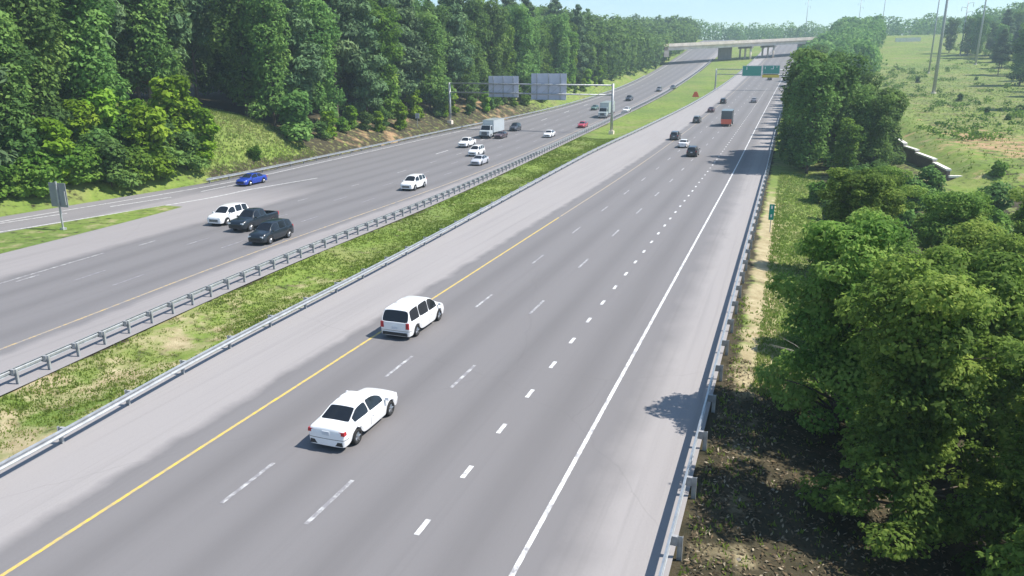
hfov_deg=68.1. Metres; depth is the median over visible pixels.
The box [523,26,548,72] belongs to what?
broadleaf tree
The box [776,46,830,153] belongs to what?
broadleaf tree
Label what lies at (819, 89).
broadleaf tree
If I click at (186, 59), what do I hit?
broadleaf tree
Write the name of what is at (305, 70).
pine tree
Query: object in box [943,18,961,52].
broadleaf tree
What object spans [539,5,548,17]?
broadleaf tree
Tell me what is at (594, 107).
sedan car
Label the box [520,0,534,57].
pine tree
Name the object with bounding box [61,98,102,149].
shrub
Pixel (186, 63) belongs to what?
broadleaf tree
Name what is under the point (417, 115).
sign
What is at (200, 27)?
pine tree
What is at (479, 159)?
sedan car
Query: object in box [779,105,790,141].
broadleaf tree
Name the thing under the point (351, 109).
shrub
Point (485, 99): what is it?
shrub
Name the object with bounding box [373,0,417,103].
pine tree
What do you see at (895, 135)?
broadleaf tree
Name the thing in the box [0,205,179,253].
gore grass
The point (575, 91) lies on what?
shrub
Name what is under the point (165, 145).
shrub
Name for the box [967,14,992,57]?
broadleaf tree
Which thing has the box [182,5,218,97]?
broadleaf tree
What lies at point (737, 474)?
weeds
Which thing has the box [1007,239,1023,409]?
broadleaf tree
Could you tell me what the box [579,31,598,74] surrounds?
broadleaf tree
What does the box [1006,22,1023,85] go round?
broadleaf tree
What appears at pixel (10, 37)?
broadleaf tree
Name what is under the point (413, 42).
pine tree
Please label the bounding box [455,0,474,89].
pine tree
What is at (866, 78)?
broadleaf tree
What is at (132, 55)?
broadleaf tree
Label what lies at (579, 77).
shrub
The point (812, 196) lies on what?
shrub
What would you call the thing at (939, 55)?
power pole
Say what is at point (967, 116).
meadow grass
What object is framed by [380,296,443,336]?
minivan
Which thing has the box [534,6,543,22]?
broadleaf tree
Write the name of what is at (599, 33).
broadleaf tree
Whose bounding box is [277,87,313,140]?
shrub
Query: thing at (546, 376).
highway road
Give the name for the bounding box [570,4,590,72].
pine tree
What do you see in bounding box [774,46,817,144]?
broadleaf tree
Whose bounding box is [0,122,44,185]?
shrub
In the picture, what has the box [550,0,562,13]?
pine tree
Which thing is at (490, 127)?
box truck
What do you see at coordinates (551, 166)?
median grass
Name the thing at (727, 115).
box truck
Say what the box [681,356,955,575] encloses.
leaf litter
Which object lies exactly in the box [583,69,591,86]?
shrub
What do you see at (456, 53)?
pine tree
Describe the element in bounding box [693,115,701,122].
sport utility car
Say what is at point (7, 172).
shrub
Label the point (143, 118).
shrub
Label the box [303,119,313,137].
shrub
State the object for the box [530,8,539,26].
broadleaf tree
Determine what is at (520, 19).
broadleaf tree
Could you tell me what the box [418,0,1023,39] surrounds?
sky
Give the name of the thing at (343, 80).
broadleaf tree
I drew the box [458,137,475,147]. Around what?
pickup truck
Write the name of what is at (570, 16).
broadleaf tree
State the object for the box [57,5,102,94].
broadleaf tree
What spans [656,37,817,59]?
overpass bridge
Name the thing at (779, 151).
broadleaf tree
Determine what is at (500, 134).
sedan car
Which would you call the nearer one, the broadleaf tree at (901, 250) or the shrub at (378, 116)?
the broadleaf tree at (901, 250)
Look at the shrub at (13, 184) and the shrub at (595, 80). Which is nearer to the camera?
the shrub at (13, 184)
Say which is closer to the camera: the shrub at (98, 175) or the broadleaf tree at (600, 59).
the shrub at (98, 175)
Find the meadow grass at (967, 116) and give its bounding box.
[881,62,1023,182]
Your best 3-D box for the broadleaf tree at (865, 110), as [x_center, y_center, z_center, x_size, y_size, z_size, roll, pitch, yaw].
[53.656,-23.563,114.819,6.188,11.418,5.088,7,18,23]
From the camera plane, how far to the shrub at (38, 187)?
83.54 m
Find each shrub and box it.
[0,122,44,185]
[0,160,28,196]
[0,162,17,197]
[10,154,58,197]
[14,143,76,186]
[31,117,78,185]
[49,111,78,150]
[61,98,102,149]
[65,146,98,184]
[73,141,107,181]
[77,126,124,173]
[80,87,120,141]
[88,135,143,187]
[103,114,140,147]
[115,145,156,184]
[118,98,146,121]
[120,105,173,176]
[124,144,155,174]
[137,110,190,165]
[146,74,201,151]
[147,150,179,179]
[167,137,194,165]
[172,128,211,169]
[185,108,220,161]
[245,145,262,159]
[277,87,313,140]
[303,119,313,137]
[313,120,331,138]
[321,110,337,136]
[335,116,350,131]
[342,110,357,126]
[345,105,357,127]
[356,110,373,130]
[368,104,382,123]
[372,111,385,131]
[374,108,390,126]
[389,105,396,118]
[393,102,407,129]
[404,89,423,118]
[432,100,442,115]
[442,100,448,116]
[447,88,459,113]
[464,104,472,114]
[466,95,476,110]
[479,91,490,111]
[489,97,495,108]
[493,97,501,106]
[501,97,507,103]
[508,97,517,105]
[520,94,530,104]
[573,86,577,93]
[575,73,583,83]
[579,78,586,90]
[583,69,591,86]
[593,76,597,83]
[595,65,603,81]
[597,77,603,84]
[806,180,826,202]
[821,197,840,221]
[838,164,870,198]
[862,159,888,171]
[868,157,884,163]
[895,204,915,232]
[905,176,936,220]
[909,212,929,237]
[915,76,920,82]
[915,165,946,191]
[955,93,964,100]
[975,178,1016,233]
[976,208,1012,233]
[984,106,990,114]
[988,160,1009,176]
[1004,113,1012,119]
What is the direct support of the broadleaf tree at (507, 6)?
on the ground at (700, 83)
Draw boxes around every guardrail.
[0,55,757,470]
[0,58,712,383]
[206,75,644,182]
[658,109,782,575]
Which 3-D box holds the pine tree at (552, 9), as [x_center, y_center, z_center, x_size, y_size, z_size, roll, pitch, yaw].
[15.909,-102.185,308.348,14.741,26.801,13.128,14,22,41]
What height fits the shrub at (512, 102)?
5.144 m
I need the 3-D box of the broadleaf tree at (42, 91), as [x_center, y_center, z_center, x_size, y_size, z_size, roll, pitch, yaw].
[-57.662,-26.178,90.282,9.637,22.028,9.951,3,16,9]
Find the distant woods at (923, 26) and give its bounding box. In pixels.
[603,1,1023,39]
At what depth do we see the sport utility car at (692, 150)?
129.84 m
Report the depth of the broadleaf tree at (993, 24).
394.38 m
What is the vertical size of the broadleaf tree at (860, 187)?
9.340 m
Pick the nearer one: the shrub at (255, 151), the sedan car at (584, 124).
the shrub at (255, 151)
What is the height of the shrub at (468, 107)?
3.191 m
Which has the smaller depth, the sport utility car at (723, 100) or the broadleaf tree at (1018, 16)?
the sport utility car at (723, 100)
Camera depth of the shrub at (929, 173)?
92.41 m
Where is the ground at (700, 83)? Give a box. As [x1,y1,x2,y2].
[0,33,1023,575]
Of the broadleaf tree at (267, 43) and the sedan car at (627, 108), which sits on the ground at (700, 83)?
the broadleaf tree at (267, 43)
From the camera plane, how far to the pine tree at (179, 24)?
126.44 m
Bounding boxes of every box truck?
[479,118,503,138]
[598,101,614,117]
[721,109,733,125]
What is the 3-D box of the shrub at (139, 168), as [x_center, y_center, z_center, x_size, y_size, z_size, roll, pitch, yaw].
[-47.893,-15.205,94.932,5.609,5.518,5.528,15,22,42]
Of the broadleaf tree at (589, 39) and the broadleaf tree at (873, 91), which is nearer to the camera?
the broadleaf tree at (873, 91)
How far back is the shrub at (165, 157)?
98.25 m
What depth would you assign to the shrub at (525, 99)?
227.98 m
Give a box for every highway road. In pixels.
[0,40,734,395]
[0,44,797,575]
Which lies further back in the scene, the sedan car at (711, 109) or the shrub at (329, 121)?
the sedan car at (711, 109)
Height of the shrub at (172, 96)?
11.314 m
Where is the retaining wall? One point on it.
(915, 156)
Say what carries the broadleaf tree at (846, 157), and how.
on the ground at (700, 83)
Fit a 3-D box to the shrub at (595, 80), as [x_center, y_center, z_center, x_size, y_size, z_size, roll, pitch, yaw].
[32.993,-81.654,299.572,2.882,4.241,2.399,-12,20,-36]
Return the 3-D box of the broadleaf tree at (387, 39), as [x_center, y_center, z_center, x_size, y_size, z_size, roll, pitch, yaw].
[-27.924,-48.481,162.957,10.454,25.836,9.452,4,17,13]
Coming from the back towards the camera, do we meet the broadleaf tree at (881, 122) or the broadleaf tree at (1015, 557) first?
the broadleaf tree at (881, 122)
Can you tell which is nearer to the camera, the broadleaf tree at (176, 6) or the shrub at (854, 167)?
the shrub at (854, 167)
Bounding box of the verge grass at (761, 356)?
[750,171,830,410]
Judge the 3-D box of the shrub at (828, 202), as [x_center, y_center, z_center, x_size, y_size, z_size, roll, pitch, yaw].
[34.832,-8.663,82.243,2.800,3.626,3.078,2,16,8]
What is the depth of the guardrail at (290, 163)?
141.55 m
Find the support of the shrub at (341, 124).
on the ground at (700, 83)
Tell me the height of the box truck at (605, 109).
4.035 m
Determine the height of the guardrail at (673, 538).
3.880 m
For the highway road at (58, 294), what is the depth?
73.48 m
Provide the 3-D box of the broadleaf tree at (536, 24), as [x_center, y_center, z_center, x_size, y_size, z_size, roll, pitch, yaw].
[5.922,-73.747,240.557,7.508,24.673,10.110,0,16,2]
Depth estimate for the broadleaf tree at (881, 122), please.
107.26 m
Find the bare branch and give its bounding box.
[765,337,798,350]
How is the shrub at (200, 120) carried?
on the ground at (700, 83)
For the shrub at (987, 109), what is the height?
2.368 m
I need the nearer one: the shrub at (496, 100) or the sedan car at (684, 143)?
the sedan car at (684, 143)
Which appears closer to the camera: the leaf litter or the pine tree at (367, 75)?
the leaf litter
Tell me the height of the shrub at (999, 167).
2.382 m
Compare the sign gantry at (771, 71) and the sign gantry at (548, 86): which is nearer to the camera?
the sign gantry at (548, 86)
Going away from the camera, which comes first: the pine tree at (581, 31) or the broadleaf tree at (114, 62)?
the broadleaf tree at (114, 62)
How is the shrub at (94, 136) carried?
on the ground at (700, 83)
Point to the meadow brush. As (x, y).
(977, 134)
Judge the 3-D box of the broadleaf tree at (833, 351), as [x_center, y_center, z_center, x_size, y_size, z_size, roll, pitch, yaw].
[14.579,1.963,32.806,6.592,10.464,8.001,-14,21,-40]
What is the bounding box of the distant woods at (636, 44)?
[536,3,701,79]
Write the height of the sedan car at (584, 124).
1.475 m
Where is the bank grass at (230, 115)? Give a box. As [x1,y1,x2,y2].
[105,98,316,176]
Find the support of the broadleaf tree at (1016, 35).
on the ground at (700, 83)
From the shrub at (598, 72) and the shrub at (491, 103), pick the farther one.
the shrub at (598, 72)
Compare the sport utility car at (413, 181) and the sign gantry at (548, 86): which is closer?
the sport utility car at (413, 181)
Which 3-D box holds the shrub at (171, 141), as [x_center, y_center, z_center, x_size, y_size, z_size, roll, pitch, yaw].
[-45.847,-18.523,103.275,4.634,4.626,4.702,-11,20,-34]
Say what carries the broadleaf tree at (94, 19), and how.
on the ground at (700, 83)
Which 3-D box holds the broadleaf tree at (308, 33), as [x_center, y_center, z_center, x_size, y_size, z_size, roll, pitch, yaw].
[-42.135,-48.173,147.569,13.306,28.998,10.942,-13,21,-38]
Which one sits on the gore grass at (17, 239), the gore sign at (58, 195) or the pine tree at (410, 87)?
the gore sign at (58, 195)
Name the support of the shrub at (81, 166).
on the ground at (700, 83)
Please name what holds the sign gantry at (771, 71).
on the ground at (700, 83)
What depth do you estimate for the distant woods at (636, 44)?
369.85 m
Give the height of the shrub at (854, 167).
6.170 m
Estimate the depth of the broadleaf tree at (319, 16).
142.50 m
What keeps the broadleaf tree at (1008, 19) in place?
on the ground at (700, 83)
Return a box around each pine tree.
[0,66,20,165]
[84,0,128,51]
[142,0,194,66]
[172,0,225,104]
[239,0,290,83]
[259,0,327,101]
[298,0,366,117]
[339,2,356,90]
[341,0,377,104]
[343,0,388,112]
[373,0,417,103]
[389,0,433,105]
[437,0,474,85]
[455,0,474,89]
[502,0,519,17]
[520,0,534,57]
[544,2,558,18]
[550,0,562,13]
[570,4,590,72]
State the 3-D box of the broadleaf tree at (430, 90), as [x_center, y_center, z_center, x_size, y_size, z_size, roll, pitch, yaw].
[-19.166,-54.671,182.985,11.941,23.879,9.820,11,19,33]
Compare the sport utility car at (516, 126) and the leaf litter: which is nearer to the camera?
the leaf litter
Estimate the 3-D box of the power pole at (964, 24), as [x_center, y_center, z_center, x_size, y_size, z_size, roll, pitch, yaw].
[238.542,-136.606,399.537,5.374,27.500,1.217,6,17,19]
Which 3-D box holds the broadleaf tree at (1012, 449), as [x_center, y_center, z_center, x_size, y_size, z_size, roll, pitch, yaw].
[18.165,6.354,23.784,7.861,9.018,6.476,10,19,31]
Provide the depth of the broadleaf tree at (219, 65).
142.28 m
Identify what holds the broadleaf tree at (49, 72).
on the ground at (700, 83)
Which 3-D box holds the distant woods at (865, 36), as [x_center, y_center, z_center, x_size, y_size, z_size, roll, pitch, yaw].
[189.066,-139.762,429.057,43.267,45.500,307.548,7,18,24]
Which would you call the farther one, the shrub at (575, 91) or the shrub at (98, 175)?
the shrub at (575, 91)
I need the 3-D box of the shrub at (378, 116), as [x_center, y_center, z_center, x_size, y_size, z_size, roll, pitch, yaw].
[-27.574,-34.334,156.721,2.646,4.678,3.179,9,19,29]
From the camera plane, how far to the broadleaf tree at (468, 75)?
202.78 m
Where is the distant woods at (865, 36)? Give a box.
[793,13,888,75]
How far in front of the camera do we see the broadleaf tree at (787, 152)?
114.84 m
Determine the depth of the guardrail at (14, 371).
54.89 m
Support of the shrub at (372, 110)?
on the ground at (700, 83)
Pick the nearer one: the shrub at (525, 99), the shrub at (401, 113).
the shrub at (401, 113)
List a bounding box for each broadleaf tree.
[0,0,80,137]
[0,10,45,155]
[2,0,63,116]
[34,0,132,129]
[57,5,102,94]
[81,0,120,88]
[107,0,145,97]
[109,0,168,99]
[114,0,182,97]
[143,2,190,94]
[145,0,196,91]
[181,56,193,79]
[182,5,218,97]
[202,0,267,115]
[203,0,247,104]
[236,0,293,126]
[285,0,331,109]
[295,0,347,124]
[323,54,348,110]
[337,75,352,92]
[365,0,404,118]
[406,10,422,77]
[410,0,426,11]
[414,9,456,110]
[420,1,455,98]
[453,19,482,102]
[462,0,492,95]
[477,0,510,91]
[493,25,522,92]
[497,3,513,68]
[507,3,539,90]
[522,16,541,92]
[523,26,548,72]
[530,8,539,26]
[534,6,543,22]
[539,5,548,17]
[540,20,554,69]
[540,25,554,72]
[541,13,556,70]
[550,12,572,78]
[559,9,575,27]
[562,27,579,86]
[568,22,579,80]
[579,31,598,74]
[590,34,608,78]
[595,30,605,69]
[752,207,916,434]
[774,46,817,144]
[775,64,813,158]
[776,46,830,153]
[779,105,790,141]
[781,67,832,168]
[783,56,847,173]
[786,238,922,347]
[794,253,1023,561]
[805,167,907,267]
[811,43,831,50]
[812,50,875,167]
[831,47,848,56]
[833,117,866,168]
[845,83,878,151]
[847,95,875,164]
[849,165,928,253]
[855,92,901,166]
[857,70,884,96]
[861,245,1023,484]
[876,86,909,165]
[891,217,1023,403]
[912,190,996,270]
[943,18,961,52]
[944,383,1023,575]
[957,15,977,54]
[958,320,1023,499]
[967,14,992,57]
[975,516,1023,575]
[984,20,999,54]
[989,23,1013,55]
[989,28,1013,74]
[992,9,1016,41]
[995,42,1011,67]
[1005,186,1023,246]
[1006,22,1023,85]
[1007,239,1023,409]
[1008,205,1023,230]
[1009,27,1020,58]
[1012,9,1023,33]
[1012,38,1022,67]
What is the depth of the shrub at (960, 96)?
220.83 m
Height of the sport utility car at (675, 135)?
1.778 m
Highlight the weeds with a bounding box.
[678,297,869,575]
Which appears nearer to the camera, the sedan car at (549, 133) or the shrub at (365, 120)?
the shrub at (365, 120)
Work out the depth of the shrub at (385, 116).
160.50 m
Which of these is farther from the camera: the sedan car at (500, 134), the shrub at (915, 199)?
the sedan car at (500, 134)
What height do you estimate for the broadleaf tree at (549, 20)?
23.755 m
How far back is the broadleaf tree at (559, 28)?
263.52 m
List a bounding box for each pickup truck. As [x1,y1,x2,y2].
[228,208,278,230]
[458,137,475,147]
[625,95,633,100]
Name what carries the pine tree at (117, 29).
on the ground at (700, 83)
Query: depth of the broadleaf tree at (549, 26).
273.73 m
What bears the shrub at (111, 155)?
on the ground at (700, 83)
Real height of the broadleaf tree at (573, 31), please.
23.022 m
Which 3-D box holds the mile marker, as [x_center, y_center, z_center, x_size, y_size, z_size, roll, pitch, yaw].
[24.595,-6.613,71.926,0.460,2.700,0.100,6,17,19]
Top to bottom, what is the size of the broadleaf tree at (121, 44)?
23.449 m
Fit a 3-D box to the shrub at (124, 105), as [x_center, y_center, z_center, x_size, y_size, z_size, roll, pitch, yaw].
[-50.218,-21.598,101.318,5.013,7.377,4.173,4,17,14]
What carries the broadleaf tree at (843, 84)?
on the ground at (700, 83)
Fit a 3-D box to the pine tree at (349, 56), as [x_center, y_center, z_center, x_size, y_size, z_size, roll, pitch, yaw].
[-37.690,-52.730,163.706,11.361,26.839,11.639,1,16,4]
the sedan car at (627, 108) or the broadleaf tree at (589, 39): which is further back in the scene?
the broadleaf tree at (589, 39)
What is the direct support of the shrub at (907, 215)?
on the ground at (700, 83)
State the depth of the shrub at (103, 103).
96.21 m
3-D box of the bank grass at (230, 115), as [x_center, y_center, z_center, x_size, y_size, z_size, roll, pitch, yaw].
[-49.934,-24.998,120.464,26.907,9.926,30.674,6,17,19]
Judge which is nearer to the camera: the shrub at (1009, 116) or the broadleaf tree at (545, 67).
the shrub at (1009, 116)
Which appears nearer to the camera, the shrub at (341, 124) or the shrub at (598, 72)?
the shrub at (341, 124)
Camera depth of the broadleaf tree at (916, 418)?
24.85 m
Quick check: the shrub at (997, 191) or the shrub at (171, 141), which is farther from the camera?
the shrub at (171, 141)
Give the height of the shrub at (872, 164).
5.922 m
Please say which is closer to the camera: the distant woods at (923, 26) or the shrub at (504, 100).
the shrub at (504, 100)
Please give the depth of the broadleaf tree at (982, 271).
29.36 m
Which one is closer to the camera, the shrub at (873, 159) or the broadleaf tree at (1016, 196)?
the broadleaf tree at (1016, 196)
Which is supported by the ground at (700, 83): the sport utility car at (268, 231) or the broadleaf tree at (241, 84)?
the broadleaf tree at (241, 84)
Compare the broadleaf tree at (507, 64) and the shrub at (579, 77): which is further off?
the shrub at (579, 77)
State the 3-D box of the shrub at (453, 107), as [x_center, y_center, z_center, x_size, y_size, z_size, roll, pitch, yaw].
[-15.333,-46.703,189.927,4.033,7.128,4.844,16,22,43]
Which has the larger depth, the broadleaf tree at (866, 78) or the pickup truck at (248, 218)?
the broadleaf tree at (866, 78)
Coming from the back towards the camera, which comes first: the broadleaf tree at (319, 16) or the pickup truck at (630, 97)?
the pickup truck at (630, 97)
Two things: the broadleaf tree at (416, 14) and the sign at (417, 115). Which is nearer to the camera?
the sign at (417, 115)
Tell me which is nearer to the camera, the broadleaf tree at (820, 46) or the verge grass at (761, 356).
the verge grass at (761, 356)
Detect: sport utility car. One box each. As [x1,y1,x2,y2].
[207,202,248,224]
[248,218,293,243]
[400,174,426,189]
[468,144,484,155]
[509,122,520,130]
[670,131,680,139]
[686,145,699,156]
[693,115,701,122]
[720,98,726,103]
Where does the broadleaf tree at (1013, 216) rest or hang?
on the ground at (700, 83)
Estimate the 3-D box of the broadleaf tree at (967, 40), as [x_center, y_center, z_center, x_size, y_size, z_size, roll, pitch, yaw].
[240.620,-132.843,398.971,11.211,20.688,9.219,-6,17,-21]
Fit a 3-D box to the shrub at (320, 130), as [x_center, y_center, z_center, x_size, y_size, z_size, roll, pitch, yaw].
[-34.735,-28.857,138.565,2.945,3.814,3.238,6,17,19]
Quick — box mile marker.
[768,204,774,231]
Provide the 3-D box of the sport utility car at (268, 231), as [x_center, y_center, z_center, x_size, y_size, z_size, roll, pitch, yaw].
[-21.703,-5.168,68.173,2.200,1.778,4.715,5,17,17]
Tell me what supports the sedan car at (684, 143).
on the highway road at (546, 376)
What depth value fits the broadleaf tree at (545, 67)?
256.26 m
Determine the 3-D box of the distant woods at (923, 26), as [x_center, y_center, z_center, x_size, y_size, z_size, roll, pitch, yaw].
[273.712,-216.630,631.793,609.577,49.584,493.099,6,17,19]
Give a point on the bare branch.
(782, 347)
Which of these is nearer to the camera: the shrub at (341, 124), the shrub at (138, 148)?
the shrub at (138, 148)
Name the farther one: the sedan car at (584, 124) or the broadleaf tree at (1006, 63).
the broadleaf tree at (1006, 63)
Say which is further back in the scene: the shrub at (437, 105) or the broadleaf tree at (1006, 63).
the broadleaf tree at (1006, 63)
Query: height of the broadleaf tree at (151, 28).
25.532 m
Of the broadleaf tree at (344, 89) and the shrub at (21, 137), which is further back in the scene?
the broadleaf tree at (344, 89)
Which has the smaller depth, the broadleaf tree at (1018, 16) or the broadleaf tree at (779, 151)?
the broadleaf tree at (779, 151)
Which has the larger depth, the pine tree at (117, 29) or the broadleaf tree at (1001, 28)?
the broadleaf tree at (1001, 28)
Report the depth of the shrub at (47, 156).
85.62 m
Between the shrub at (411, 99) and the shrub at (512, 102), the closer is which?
the shrub at (411, 99)
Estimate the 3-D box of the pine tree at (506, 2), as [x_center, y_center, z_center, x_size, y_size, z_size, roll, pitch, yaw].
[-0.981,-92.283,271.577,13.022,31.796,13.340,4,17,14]
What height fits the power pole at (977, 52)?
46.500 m
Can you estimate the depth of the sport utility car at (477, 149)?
132.59 m
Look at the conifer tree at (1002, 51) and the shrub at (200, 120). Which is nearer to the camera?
the shrub at (200, 120)
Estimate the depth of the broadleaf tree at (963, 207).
54.35 m
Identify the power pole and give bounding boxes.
[927,0,939,73]
[931,0,948,93]
[959,1,973,55]
[974,0,986,64]
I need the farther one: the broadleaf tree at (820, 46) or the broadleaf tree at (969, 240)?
the broadleaf tree at (820, 46)
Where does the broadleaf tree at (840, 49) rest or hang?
on the ground at (700, 83)
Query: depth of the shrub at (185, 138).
102.67 m
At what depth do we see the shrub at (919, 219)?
79.40 m
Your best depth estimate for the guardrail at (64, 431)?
41.94 m
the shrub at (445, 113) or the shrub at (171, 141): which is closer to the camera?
the shrub at (171, 141)
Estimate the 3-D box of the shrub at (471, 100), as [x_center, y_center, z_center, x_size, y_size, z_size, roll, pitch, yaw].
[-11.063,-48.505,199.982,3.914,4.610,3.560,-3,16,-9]
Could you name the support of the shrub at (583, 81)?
on the ground at (700, 83)
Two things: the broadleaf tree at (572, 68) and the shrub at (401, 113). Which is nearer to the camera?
the shrub at (401, 113)
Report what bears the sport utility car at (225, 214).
on the highway road at (58, 294)
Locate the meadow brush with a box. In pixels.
[876,58,1023,140]
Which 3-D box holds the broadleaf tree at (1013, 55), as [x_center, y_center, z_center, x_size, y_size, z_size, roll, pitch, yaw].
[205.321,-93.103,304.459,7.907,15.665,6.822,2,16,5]
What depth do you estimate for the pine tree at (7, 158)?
81.30 m
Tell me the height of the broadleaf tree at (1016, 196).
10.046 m
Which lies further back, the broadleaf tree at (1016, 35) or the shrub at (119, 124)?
the broadleaf tree at (1016, 35)
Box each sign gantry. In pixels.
[447,73,613,133]
[713,65,787,89]
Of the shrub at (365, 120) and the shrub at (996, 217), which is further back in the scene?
the shrub at (365, 120)
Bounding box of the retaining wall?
[892,137,960,180]
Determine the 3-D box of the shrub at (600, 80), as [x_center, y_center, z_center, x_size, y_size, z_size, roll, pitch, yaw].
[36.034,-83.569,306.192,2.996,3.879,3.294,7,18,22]
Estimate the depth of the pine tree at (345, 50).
148.83 m
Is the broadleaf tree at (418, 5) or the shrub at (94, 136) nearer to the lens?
the shrub at (94, 136)
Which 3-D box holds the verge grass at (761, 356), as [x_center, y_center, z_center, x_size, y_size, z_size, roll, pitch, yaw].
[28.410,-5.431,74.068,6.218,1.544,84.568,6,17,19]
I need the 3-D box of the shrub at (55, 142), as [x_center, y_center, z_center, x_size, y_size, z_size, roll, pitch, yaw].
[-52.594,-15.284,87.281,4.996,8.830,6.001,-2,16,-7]
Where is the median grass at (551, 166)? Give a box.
[0,137,614,457]
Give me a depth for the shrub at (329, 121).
141.03 m
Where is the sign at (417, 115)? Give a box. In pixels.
[415,113,418,127]
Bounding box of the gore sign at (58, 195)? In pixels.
[48,181,68,229]
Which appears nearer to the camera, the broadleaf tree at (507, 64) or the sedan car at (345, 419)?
the sedan car at (345, 419)
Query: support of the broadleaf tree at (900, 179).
on the ground at (700, 83)
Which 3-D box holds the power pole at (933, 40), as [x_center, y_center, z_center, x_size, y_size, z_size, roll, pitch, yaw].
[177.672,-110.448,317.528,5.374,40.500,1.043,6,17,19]
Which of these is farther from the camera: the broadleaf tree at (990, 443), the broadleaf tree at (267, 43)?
the broadleaf tree at (267, 43)
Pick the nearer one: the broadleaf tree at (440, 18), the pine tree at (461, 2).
the broadleaf tree at (440, 18)
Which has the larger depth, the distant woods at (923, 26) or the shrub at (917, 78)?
the distant woods at (923, 26)
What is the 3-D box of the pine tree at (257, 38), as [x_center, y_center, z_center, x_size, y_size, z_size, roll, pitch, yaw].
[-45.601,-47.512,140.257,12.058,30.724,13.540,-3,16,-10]
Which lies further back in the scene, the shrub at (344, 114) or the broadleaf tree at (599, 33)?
the broadleaf tree at (599, 33)
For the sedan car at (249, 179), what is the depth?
100.55 m
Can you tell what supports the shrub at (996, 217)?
on the ground at (700, 83)
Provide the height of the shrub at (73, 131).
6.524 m
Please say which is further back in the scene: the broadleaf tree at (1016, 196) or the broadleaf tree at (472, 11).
the broadleaf tree at (472, 11)
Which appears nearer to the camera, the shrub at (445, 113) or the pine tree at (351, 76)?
the pine tree at (351, 76)
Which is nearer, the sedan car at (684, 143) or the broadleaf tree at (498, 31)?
the sedan car at (684, 143)
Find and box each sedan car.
[236,172,266,185]
[308,388,397,447]
[470,155,488,164]
[494,131,507,138]
[543,130,555,137]
[578,121,587,127]
[591,105,598,109]
[623,107,630,111]
[678,139,689,147]
[707,107,714,111]
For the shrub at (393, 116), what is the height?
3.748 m

